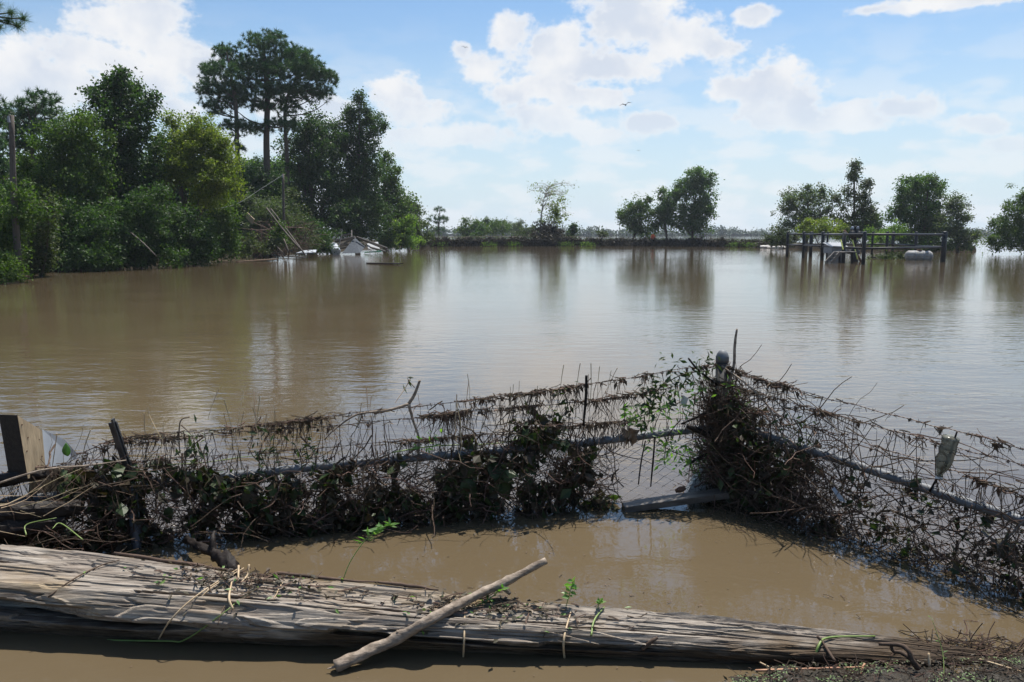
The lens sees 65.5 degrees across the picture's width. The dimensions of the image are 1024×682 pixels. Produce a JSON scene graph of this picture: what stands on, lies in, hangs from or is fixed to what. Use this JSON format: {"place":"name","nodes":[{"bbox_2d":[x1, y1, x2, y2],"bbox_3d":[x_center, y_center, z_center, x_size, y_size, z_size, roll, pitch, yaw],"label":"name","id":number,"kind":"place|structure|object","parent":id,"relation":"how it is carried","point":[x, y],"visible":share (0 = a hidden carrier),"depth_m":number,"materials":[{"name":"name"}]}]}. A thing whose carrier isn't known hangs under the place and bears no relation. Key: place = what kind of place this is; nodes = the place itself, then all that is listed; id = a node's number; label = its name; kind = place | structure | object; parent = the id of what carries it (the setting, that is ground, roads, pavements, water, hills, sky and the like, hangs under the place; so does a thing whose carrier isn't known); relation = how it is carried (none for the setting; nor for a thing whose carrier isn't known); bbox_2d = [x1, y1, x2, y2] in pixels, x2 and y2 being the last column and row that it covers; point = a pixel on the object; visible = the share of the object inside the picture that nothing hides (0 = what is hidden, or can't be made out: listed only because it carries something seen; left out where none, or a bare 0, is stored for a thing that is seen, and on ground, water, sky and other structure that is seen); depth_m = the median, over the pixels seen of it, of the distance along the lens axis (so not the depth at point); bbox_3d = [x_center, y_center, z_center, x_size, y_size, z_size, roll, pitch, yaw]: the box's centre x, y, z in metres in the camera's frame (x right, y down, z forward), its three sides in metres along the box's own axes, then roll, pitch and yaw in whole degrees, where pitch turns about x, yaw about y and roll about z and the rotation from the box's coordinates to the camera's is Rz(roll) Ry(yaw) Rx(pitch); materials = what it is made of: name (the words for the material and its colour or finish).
{"place":"outdoors","nodes":[
{"label":"outdoors","id":0,"kind":"place"},
{"bbox_2d":[0,0,35,35],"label":"pine tree","id":1,"kind":"object","parent":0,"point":[8,19],"visible":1,"depth_m":8.60,"materials":[{"name":"green plant"}]},
{"bbox_2d":[3,239,404,273],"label":"river bank","id":2,"kind":"structure","parent":0,"point":[363,242],"depth_m":53.11,"materials":[{"name":"soil"}]},
{"bbox_2d":[0,94,12,192],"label":"pine tree","id":3,"kind":"object","parent":2,"relation":"on","point":[3,166],"visible":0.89,"depth_m":38.85,"materials":[{"name":"green plant"}]},
{"bbox_2d":[0,86,67,241],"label":"pine tree","id":4,"kind":"object","parent":2,"relation":"on","point":[33,111],"visible":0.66,"depth_m":43.94,"materials":[{"name":"green plant"}]},
{"bbox_2d":[0,123,101,237],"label":"leafy tree","id":5,"kind":"object","parent":2,"relation":"on","point":[26,152],"visible":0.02,"depth_m":48.70,"materials":[{"name":"green plant"}]},
{"bbox_2d":[0,103,124,235],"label":"leafy tree","id":6,"kind":"object","parent":2,"relation":"on","point":[70,181],"visible":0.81,"depth_m":34.75,"materials":[{"name":"green plant"}]},
{"bbox_2d":[38,188,135,271],"bbox_3d":[-18.167,-4.560,33.753,4.163,3.753,4.528,-7,10,-41],"label":"bush","id":7,"kind":"object","parent":2,"relation":"on","point":[87,252],"visible":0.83,"depth_m":33.33,"materials":[{"name":"green plant"}]},
{"bbox_2d":[67,63,176,244],"bbox_3d":[-18.445,-8.221,37.853,5.004,9.924,4.792,0,8,0],"label":"sweetgum tree","id":8,"kind":"object","parent":2,"relation":"on","point":[115,97],"visible":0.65,"depth_m":37.66,"materials":[{"name":"green plant"}]},
{"bbox_2d":[136,106,238,245],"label":"leafy tree","id":9,"kind":"object","parent":2,"relation":"on","point":[176,199],"visible":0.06,"depth_m":52.20,"materials":[{"name":"green plant"}]},
{"bbox_2d":[191,40,252,167],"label":"pine tree","id":10,"kind":"object","parent":2,"relation":"on","point":[216,106],"visible":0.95,"depth_m":57.95,"materials":[{"name":"green plant"}]},
{"bbox_2d":[196,26,323,194],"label":"pine tree","id":11,"kind":"object","parent":2,"relation":"on","point":[265,66],"visible":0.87,"depth_m":59.23,"materials":[{"name":"green plant"}]},
{"bbox_2d":[233,153,298,229],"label":"leafy tree","id":12,"kind":"object","parent":2,"relation":"on","point":[275,163],"visible":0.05,"depth_m":67.97,"materials":[{"name":"green plant"}]},
{"bbox_2d":[232,161,306,224],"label":"leafy tree","id":13,"kind":"object","parent":2,"relation":"on","point":[275,186],"visible":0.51,"depth_m":56.23,"materials":[{"name":"green plant"}]},
{"bbox_2d":[239,191,301,256],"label":"bush","id":14,"kind":"object","parent":2,"relation":"on","point":[261,211],"visible":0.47,"depth_m":52.12,"materials":[{"name":"green plant"}]},
{"bbox_2d":[242,212,326,259],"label":"brush tangle","id":15,"kind":"object","parent":2,"relation":"on","point":[258,230],"visible":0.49,"depth_m":48.43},
{"bbox_2d":[270,42,340,197],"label":"pine tree","id":16,"kind":"object","parent":2,"relation":"on","point":[322,77],"visible":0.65,"depth_m":61.16,"materials":[{"name":"green plant"}]},
{"bbox_2d":[299,215,345,254],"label":"bush","id":17,"kind":"object","parent":2,"relation":"on","point":[326,242],"visible":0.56,"depth_m":59.35,"materials":[{"name":"green plant"}]},
{"bbox_2d":[270,102,377,243],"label":"leafy tree","id":18,"kind":"object","parent":2,"relation":"on","point":[313,168],"visible":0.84,"depth_m":63.93,"materials":[{"name":"green plant"}]},
{"bbox_2d":[425,205,449,236],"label":"pine tree","id":19,"kind":"object","parent":2,"relation":"on","point":[438,222],"visible":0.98,"depth_m":106.80,"materials":[{"name":"green plant"}]},
{"bbox_2d":[0,235,1023,681],"bbox_3d":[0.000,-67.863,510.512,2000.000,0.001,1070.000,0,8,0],"label":"water","id":20,"kind":"structure","parent":0,"point":[934,341],"depth_m":8.20,"materials":[{"name":"brown liquid"}]},
{"bbox_2d":[7,115,22,274],"bbox_3d":[-16.289,-4.693,26.084,0.386,5.276,0.272,3,8,22],"label":"utility pole","id":21,"kind":"object","parent":20,"relation":"on","point":[12,165],"visible":0.82,"depth_m":25.95,"materials":[{"name":"grey paint"}]},
{"bbox_2d":[0,241,39,284],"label":"bush","id":22,"kind":"object","parent":20,"relation":"on","point":[8,269],"visible":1,"depth_m":25.16,"materials":[{"name":"green plant"}]},
{"bbox_2d":[0,176,66,270],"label":"bush","id":23,"kind":"object","parent":20,"relation":"on","point":[25,214],"visible":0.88,"depth_m":26.20,"materials":[{"name":"green plant"}]},
{"bbox_2d":[21,182,75,276],"bbox_3d":[-17.174,-3.849,28.799,2.686,3.687,2.068,4,9,29],"label":"bush","id":24,"kind":"object","parent":20,"relation":"on","point":[44,253],"visible":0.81,"depth_m":28.70,"materials":[{"name":"green plant"}]},
{"bbox_2d":[4,500,153,555],"bbox_3d":[-2.375,0.988,3.805,1.236,0.490,0.749,-2,8,-16],"label":"twig tangle","id":25,"kind":"object","parent":20,"relation":"on","point":[55,537],"visible":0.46,"depth_m":3.83,"materials":[{"name":"brown wood"}]},
{"bbox_2d":[0,516,65,539],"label":"dark timber","id":26,"kind":"object","parent":25,"relation":"on","point":[13,526],"visible":0.88,"depth_m":3.78,"materials":[{"name":"brown wood"}]},
{"bbox_2d":[0,500,80,521],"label":"dark timber","id":27,"kind":"object","parent":26,"relation":"on","point":[36,509],"visible":0.9,"depth_m":3.81,"materials":[{"name":"brown wood"}]},
{"bbox_2d":[0,470,48,487],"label":"dark timber","id":28,"kind":"object","parent":27,"relation":"on","point":[36,475],"visible":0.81,"depth_m":3.88,"materials":[{"name":"brown wood"}]},
{"bbox_2d":[0,414,44,478],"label":"wooden board","id":29,"kind":"object","parent":28,"relation":"on","point":[23,445],"visible":0.98,"depth_m":3.88,"materials":[{"name":"brown wood"}]},
{"bbox_2d":[0,469,92,535],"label":"dry stalks","id":30,"kind":"object","parent":27,"relation":"on","point":[2,504],"visible":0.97,"depth_m":3.75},
{"bbox_2d":[76,179,189,268],"bbox_3d":[-17.003,-5.125,35.850,5.087,4.310,4.405,0,8,0],"label":"bush","id":31,"kind":"object","parent":20,"relation":"on","point":[140,255],"visible":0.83,"depth_m":35.39,"materials":[{"name":"green plant"}]},
{"bbox_2d":[153,194,230,265],"bbox_3d":[-15.747,-5.149,38.007,3.669,3.789,4.458,0,8,0],"label":"bush","id":32,"kind":"object","parent":20,"relation":"on","point":[204,250],"visible":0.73,"depth_m":37.95,"materials":[{"name":"green plant"}]},
{"bbox_2d":[151,107,252,263],"bbox_3d":[-15.642,-7.709,40.400,5.087,8.224,4.525,6,10,37],"label":"leafy tree","id":33,"kind":"object","parent":20,"relation":"on","point":[209,144],"visible":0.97,"depth_m":39.66,"materials":[{"name":"green plant"}]},
{"bbox_2d":[182,531,240,572],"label":"wet branch","id":34,"kind":"object","parent":20,"relation":"on","point":[226,559],"visible":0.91,"depth_m":3.74,"materials":[{"name":"brown wood"}]},
{"bbox_2d":[186,184,253,261],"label":"bush","id":35,"kind":"object","parent":20,"relation":"on","point":[226,223],"visible":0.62,"depth_m":43.47,"materials":[{"name":"green plant"}]},
{"bbox_2d":[235,231,283,259],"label":"bush","id":36,"kind":"object","parent":20,"relation":"on","point":[264,249],"visible":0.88,"depth_m":45.92,"materials":[{"name":"green plant"}]},
{"bbox_2d":[264,219,298,259],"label":"bush","id":37,"kind":"object","parent":20,"relation":"on","point":[277,230],"visible":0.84,"depth_m":46.57,"materials":[{"name":"green plant"}]},
{"bbox_2d":[268,183,322,255],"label":"bush","id":38,"kind":"object","parent":20,"relation":"on","point":[292,194],"visible":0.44,"depth_m":54.88,"materials":[{"name":"green plant"}]},
{"bbox_2d":[25,396,653,555],"bbox_3d":[-0.801,0.821,4.376,3.304,1.016,0.913,-1,8,-10],"label":"twig tangle","id":39,"kind":"object","parent":20,"relation":"on","point":[373,476],"visible":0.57,"depth_m":4.31,"materials":[{"name":"brown plant"}]},
{"bbox_2d":[334,229,388,252],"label":"collapsed shed","id":40,"kind":"structure","parent":20,"relation":"on","point":[355,245],"depth_m":60.39,"materials":[{"name":"grey paint"}]},
{"bbox_2d":[325,86,406,246],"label":"leafy tree","id":41,"kind":"object","parent":20,"relation":"on","point":[363,162],"visible":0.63,"depth_m":65.99,"materials":[{"name":"green plant"}]},
{"bbox_2d":[362,148,419,250],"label":"leafy tree","id":42,"kind":"object","parent":20,"relation":"on","point":[392,184],"visible":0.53,"depth_m":70.58,"materials":[{"name":"green plant"}]},
{"bbox_2d":[372,211,427,250],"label":"bush","id":43,"kind":"object","parent":20,"relation":"on","point":[407,238],"visible":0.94,"depth_m":69.71,"materials":[{"name":"green plant"}]},
{"bbox_2d":[408,215,437,248],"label":"bush","id":44,"kind":"object","parent":20,"relation":"on","point":[419,232],"visible":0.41,"depth_m":79.16,"materials":[{"name":"green plant"}]},
{"bbox_2d":[452,215,494,239],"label":"bush","id":45,"kind":"object","parent":20,"relation":"on","point":[472,227],"visible":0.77,"depth_m":115.99,"materials":[{"name":"green plant"}]},
{"bbox_2d":[479,216,512,236],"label":"bush","id":46,"kind":"object","parent":20,"relation":"on","point":[498,225],"visible":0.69,"depth_m":126.79,"materials":[{"name":"green plant"}]},
{"bbox_2d":[0,544,1011,666],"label":"log","id":47,"kind":"object","parent":20,"relation":"on","point":[111,600],"visible":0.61,"depth_m":3.07,"materials":[{"name":"brown wood"}]},
{"bbox_2d":[113,552,243,573],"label":"dead branch","id":48,"kind":"object","parent":47,"relation":"on","point":[177,562],"visible":0.83,"depth_m":3.36,"materials":[{"name":"brown wood"}]},
{"bbox_2d":[243,571,377,582],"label":"dead branch","id":49,"kind":"object","parent":47,"relation":"on","point":[319,577],"visible":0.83,"depth_m":3.27,"materials":[{"name":"brown wood"}]},
{"bbox_2d":[343,518,398,578],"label":"seedling","id":50,"kind":"object","parent":47,"relation":"on","point":[379,528],"visible":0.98,"depth_m":3.35,"materials":[{"name":"green plant"}]},
{"bbox_2d":[127,559,647,642],"bbox_3d":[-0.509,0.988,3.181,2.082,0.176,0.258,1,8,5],"label":"twig litter","id":51,"kind":"object","parent":47,"relation":"on","point":[355,587],"visible":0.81,"depth_m":3.16,"materials":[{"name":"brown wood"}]},
{"bbox_2d":[327,558,547,672],"bbox_3d":[-0.256,1.054,3.062,0.901,0.289,0.101,-4,9,-25],"label":"bare branch","id":52,"kind":"object","parent":47,"relation":"on","point":[348,660],"visible":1,"depth_m":3.00,"materials":[{"name":"brown wood"}]},
{"bbox_2d":[0,350,1023,590],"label":"chain link fence","id":53,"kind":"object","parent":20,"relation":"in","point":[723,356],"visible":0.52,"depth_m":4.26,"materials":[{"name":"metal"}]},
{"bbox_2d":[41,429,77,466],"bbox_3d":[-2.497,0.572,4.402,0.022,0.343,0.703,-2,8,-16],"label":"white panel","id":54,"kind":"object","parent":53,"relation":"attached to","point":[60,444],"visible":0.59,"depth_m":4.29,"materials":[{"name":"white plastic"}]},
{"bbox_2d":[173,415,213,476],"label":"leafy branch","id":55,"kind":"object","parent":53,"relation":"attached to","point":[193,446],"visible":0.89,"depth_m":4.15,"materials":[{"name":"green plant"}]},
{"bbox_2d":[243,426,294,484],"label":"leafy branch","id":56,"kind":"object","parent":53,"relation":"attached to","point":[263,450],"visible":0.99,"depth_m":4.22,"materials":[{"name":"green plant"}]},
{"bbox_2d":[291,424,328,475],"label":"leafy branch","id":57,"kind":"object","parent":53,"relation":"hanging from","point":[308,456],"visible":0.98,"depth_m":4.28,"materials":[{"name":"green plant"}]},
{"bbox_2d":[47,401,621,552],"bbox_3d":[-0.838,0.791,4.380,3.060,0.773,0.439,-2,8,-13],"label":"dead leaf mat","id":58,"kind":"object","parent":53,"relation":"attached to","point":[493,495],"visible":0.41,"depth_m":4.28,"materials":[{"name":"brown plant"}]},
{"bbox_2d":[8,388,708,503],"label":"dry stalks","id":59,"kind":"object","parent":53,"relation":"on","point":[453,445],"visible":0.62,"depth_m":4.37,"materials":[{"name":"brown plant"}]},
{"bbox_2d":[1,363,718,500],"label":"hanging roots","id":60,"kind":"object","parent":53,"relation":"hanging from","point":[449,414],"visible":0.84,"depth_m":4.47,"materials":[{"name":"brown plant"}]},
{"bbox_2d":[324,377,420,479],"bbox_3d":[-0.760,0.491,4.372,0.532,0.585,0.051,-2,8,-15],"label":"snagged branch","id":61,"kind":"object","parent":53,"relation":"attached to","point":[411,399],"visible":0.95,"depth_m":4.39,"materials":[{"name":"brown wood"}]},
{"bbox_2d":[50,360,699,497],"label":"trailing grass","id":62,"kind":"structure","parent":53,"relation":"hanging from","point":[256,422],"depth_m":4.31,"materials":[{"name":"plant"}]},
{"bbox_2d":[620,380,716,433],"bbox_3d":[0.932,0.392,4.708,0.610,0.298,0.224,-1,8,-5],"label":"leafy branch","id":63,"kind":"object","parent":53,"relation":"attached to","point":[667,405],"visible":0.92,"depth_m":4.71,"materials":[{"name":"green plant"}]},
{"bbox_2d":[622,349,721,433],"bbox_3d":[0.946,0.298,4.724,0.602,0.509,0.220,-1,8,-9],"label":"leafy branch","id":64,"kind":"object","parent":53,"relation":"attached to","point":[669,379],"visible":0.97,"depth_m":4.71,"materials":[{"name":"green plant"}]},
{"bbox_2d":[639,427,714,477],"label":"leafy branch","id":65,"kind":"object","parent":53,"relation":"attached to","point":[688,462],"visible":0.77,"depth_m":4.78,"materials":[{"name":"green plant"}]},
{"bbox_2d":[700,399,839,537],"bbox_3d":[1.488,0.751,4.567,0.434,0.756,0.862,-6,10,-36],"label":"dead leaf mat","id":66,"kind":"object","parent":53,"relation":"attached to","point":[739,484],"visible":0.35,"depth_m":4.58,"materials":[{"name":"brown plant"}]},
{"bbox_2d":[718,344,1023,542],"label":"vine stems","id":67,"kind":"object","parent":53,"relation":"attached to","point":[834,426],"visible":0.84,"depth_m":4.10,"materials":[{"name":"brown plant"}]},
{"bbox_2d":[722,362,1023,518],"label":"hanging roots","id":68,"kind":"object","parent":53,"relation":"hanging from","point":[815,411],"visible":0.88,"depth_m":4.26,"materials":[{"name":"brown plant"}]},
{"bbox_2d":[761,398,1023,529],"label":"dry stalks","id":69,"kind":"object","parent":53,"relation":"on","point":[915,469],"visible":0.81,"depth_m":4.07,"materials":[{"name":"brown plant"}]},
{"bbox_2d":[816,466,1023,602],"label":"dead leaf mat","id":70,"kind":"object","parent":53,"relation":"attached to","point":[956,565],"visible":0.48,"depth_m":3.86,"materials":[{"name":"brown plant"}]},
{"bbox_2d":[935,434,959,478],"bbox_3d":[2.055,0.552,3.761,0.088,0.226,0.093,0,8,0],"label":"plastic bottle","id":71,"kind":"object","parent":53,"relation":"hanging from","point":[948,445],"visible":0.99,"depth_m":3.74,"materials":[{"name":"grey"}]},
{"bbox_2d":[419,233,771,247],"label":"hedge","id":72,"kind":"object","parent":20,"relation":"on","point":[689,241],"visible":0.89,"depth_m":94.08,"materials":[{"name":"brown plant"}]},
{"bbox_2d":[622,487,728,511],"bbox_3d":[0.955,0.932,4.665,0.615,0.106,0.100,-1,8,-4],"label":"plank","id":73,"kind":"object","parent":20,"relation":"on","point":[665,501],"visible":0.93,"depth_m":4.63,"materials":[{"name":"grey wood"}]},
{"bbox_2d":[448,241,975,250],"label":"levee","id":74,"kind":"structure","parent":20,"relation":"in","point":[800,247],"depth_m":75.08,"materials":[{"name":"soil"}]},
{"bbox_2d":[527,179,574,243],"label":"bare topped tree","id":75,"kind":"object","parent":74,"relation":"on","point":[548,229],"visible":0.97,"depth_m":96.42,"materials":[{"name":"green plant"}]},
{"bbox_2d":[615,192,661,238],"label":"leafy tree","id":76,"kind":"object","parent":74,"relation":"on","point":[631,214],"visible":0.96,"depth_m":97.11,"materials":[{"name":"green plant"}]},
{"bbox_2d":[649,185,676,237],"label":"leafy tree","id":77,"kind":"object","parent":74,"relation":"on","point":[662,191],"visible":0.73,"depth_m":96.62,"materials":[{"name":"green plant"}]},
{"bbox_2d":[656,165,724,239],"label":"leafy tree","id":78,"kind":"object","parent":74,"relation":"on","point":[692,183],"visible":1,"depth_m":94.98,"materials":[{"name":"green plant"}]},
{"bbox_2d":[665,367,772,511],"bbox_3d":[1.269,0.644,4.824,0.670,1.033,0.766,0,8,0],"label":"root bundle","id":79,"kind":"object","parent":20,"relation":"on","point":[710,400],"visible":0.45,"depth_m":4.77,"materials":[{"name":"brown plant"}]},
{"bbox_2d":[676,377,866,542],"bbox_3d":[1.474,0.757,4.583,0.805,1.021,1.177,-4,9,-24],"label":"twig tangle","id":80,"kind":"object","parent":20,"relation":"on","point":[799,482],"visible":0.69,"depth_m":4.43,"materials":[{"name":"brown plant"}]},
{"bbox_2d":[760,223,800,248],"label":"bush","id":81,"kind":"object","parent":20,"relation":"on","point":[779,240],"visible":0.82,"depth_m":72.95,"materials":[{"name":"green plant"}]},
{"bbox_2d":[770,182,837,250],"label":"leafy tree","id":82,"kind":"object","parent":20,"relation":"on","point":[792,203],"visible":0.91,"depth_m":70.45,"materials":[{"name":"green plant"}]},
{"bbox_2d":[793,213,850,248],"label":"bush","id":83,"kind":"object","parent":20,"relation":"on","point":[826,225],"visible":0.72,"depth_m":66.77,"materials":[{"name":"green plant"}]},
{"bbox_2d":[828,157,881,246],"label":"cypress tree","id":84,"kind":"object","parent":20,"relation":"on","point":[863,208],"visible":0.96,"depth_m":68.88,"materials":[{"name":"green plant"}]},
{"bbox_2d":[785,231,947,263],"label":"pipe fence","id":85,"kind":"object","parent":20,"relation":"in","point":[887,234],"visible":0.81,"depth_m":44.16,"materials":[{"name":"grey metal"}]},
{"bbox_2d":[859,217,913,249],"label":"bush","id":86,"kind":"object","parent":20,"relation":"on","point":[880,239],"visible":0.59,"depth_m":65.41,"materials":[{"name":"green plant"}]},
{"bbox_2d":[783,433,1023,614],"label":"twig tangle","id":87,"kind":"object","parent":20,"relation":"on","point":[945,560],"visible":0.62,"depth_m":3.84,"materials":[{"name":"brown plant"}]},
{"bbox_2d":[877,171,952,250],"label":"leafy tree","id":88,"kind":"object","parent":20,"relation":"on","point":[916,190],"visible":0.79,"depth_m":67.60,"materials":[{"name":"green plant"}]},
{"bbox_2d":[905,249,932,259],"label":"storage tank","id":89,"kind":"object","parent":20,"relation":"on","point":[919,254],"visible":0.87,"depth_m":46.48,"materials":[{"name":"white paint"}]},
{"bbox_2d":[894,236,979,251],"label":"bush","id":90,"kind":"object","parent":20,"relation":"on","point":[925,241],"visible":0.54,"depth_m":66.00,"materials":[{"name":"green plant"}]},
{"bbox_2d":[925,189,986,251],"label":"leafy tree","id":91,"kind":"object","parent":20,"relation":"on","point":[956,230],"visible":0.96,"depth_m":65.07,"materials":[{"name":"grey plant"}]},
{"bbox_2d":[898,620,1023,663],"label":"twig raft","id":92,"kind":"object","parent":20,"relation":"on","point":[985,648],"visible":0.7,"depth_m":3.09,"materials":[{"name":"brown wood"}]},
{"bbox_2d":[975,181,1023,253],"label":"leafy tree","id":93,"kind":"object","parent":20,"relation":"on","point":[1001,238],"visible":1,"depth_m":58.83,"materials":[{"name":"green plant"}]},
{"bbox_2d":[0,0,1023,233],"label":"sky","id":94,"kind":"structure","parent":0,"point":[482,100],"materials":[{"name":"blue"}]},
{"bbox_2d":[435,234,777,234],"bbox_3d":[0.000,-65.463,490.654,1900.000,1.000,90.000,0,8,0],"label":"shore","id":95,"kind":"structure","parent":0,"point":[636,234],"depth_m":446.03,"materials":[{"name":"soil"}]},
{"bbox_2d":[245,221,993,235],"bbox_3d":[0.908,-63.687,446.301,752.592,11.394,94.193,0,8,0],"label":"wood","id":96,"kind":"object","parent":95,"relation":"on","point":[722,231],"visible":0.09,"depth_m":439.46,"materials":[{"name":"green plant"}]},
{"bbox_2d":[729,656,1023,681],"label":"mud bank","id":97,"kind":"structure","parent":0,"point":[902,676],"depth_m":2.86,"materials":[{"name":"brown soil"}]},
{"bbox_2d":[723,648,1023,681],"bbox_3d":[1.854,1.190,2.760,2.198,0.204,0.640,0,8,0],"label":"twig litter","id":98,"kind":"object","parent":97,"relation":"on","point":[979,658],"visible":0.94,"depth_m":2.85,"materials":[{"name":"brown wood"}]},
{"bbox_2d":[732,655,1023,681],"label":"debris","id":99,"kind":"object","parent":97,"relation":"on","point":[834,678],"visible":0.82,"depth_m":2.82,"materials":[{"name":"brown plant"}]},
{"bbox_2d":[878,642,920,670],"bbox_3d":[1.418,1.144,2.912,0.145,0.087,0.046,4,9,28],"label":"curled root","id":100,"kind":"object","parent":97,"relation":"on","point":[908,655],"visible":1,"depth_m":2.90,"materials":[{"name":"wood"}]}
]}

